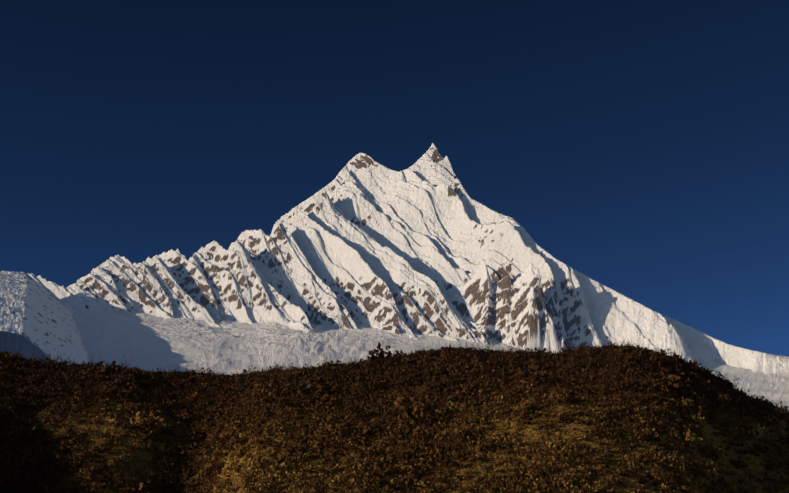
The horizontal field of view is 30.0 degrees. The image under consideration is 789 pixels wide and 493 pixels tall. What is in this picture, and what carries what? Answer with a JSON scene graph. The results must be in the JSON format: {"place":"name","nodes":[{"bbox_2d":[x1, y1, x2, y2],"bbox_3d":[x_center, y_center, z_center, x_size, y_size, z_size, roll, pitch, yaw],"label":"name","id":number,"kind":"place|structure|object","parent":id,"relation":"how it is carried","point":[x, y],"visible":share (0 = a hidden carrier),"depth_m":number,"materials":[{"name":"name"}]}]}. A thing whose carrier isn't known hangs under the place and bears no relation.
{"place":"outdoors","nodes":[
{"label":"outdoors","id":0,"kind":"place"},
{"bbox_2d":[0,143,788,409],"bbox_3d":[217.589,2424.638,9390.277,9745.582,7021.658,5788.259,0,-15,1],"label":"mountain terrain","id":1,"kind":"structure","parent":0,"point":[356,255],"depth_m":9806.57,"materials":[{"name":"white snow"}]},
{"bbox_2d":[0,356,788,492],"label":"hillside","id":2,"kind":"structure","parent":0,"point":[137,464],"depth_m":386.55,"materials":[{"name":"brown plant"}]},
{"bbox_2d":[6,359,776,492],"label":"boulders","id":3,"kind":"object","parent":2,"relation":"on","point":[606,450],"visible":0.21,"depth_m":372.61,"materials":[{"name":"brown stone"}]},
{"bbox_2d":[0,337,788,492],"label":"shrubs","id":4,"kind":"object","parent":2,"relation":"on","point":[366,373],"visible":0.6,"depth_m":400.51,"materials":[{"name":"brown plant"}]},
{"bbox_2d":[0,355,788,492],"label":"grass tufts","id":5,"kind":"object","parent":2,"relation":"on","point":[489,454],"visible":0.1,"depth_m":381.32,"materials":[{"name":"brown plant"}]},
{"bbox_2d":[2,339,788,419],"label":"shrubs","id":6,"kind":"object","parent":2,"relation":"on","point":[511,348],"visible":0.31,"depth_m":432.36,"materials":[{"name":"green plant"}]},
{"bbox_2d":[0,0,788,356],"label":"sky","id":7,"kind":"structure","parent":0,"point":[642,145],"materials":[{"name":"blue"}]}
]}

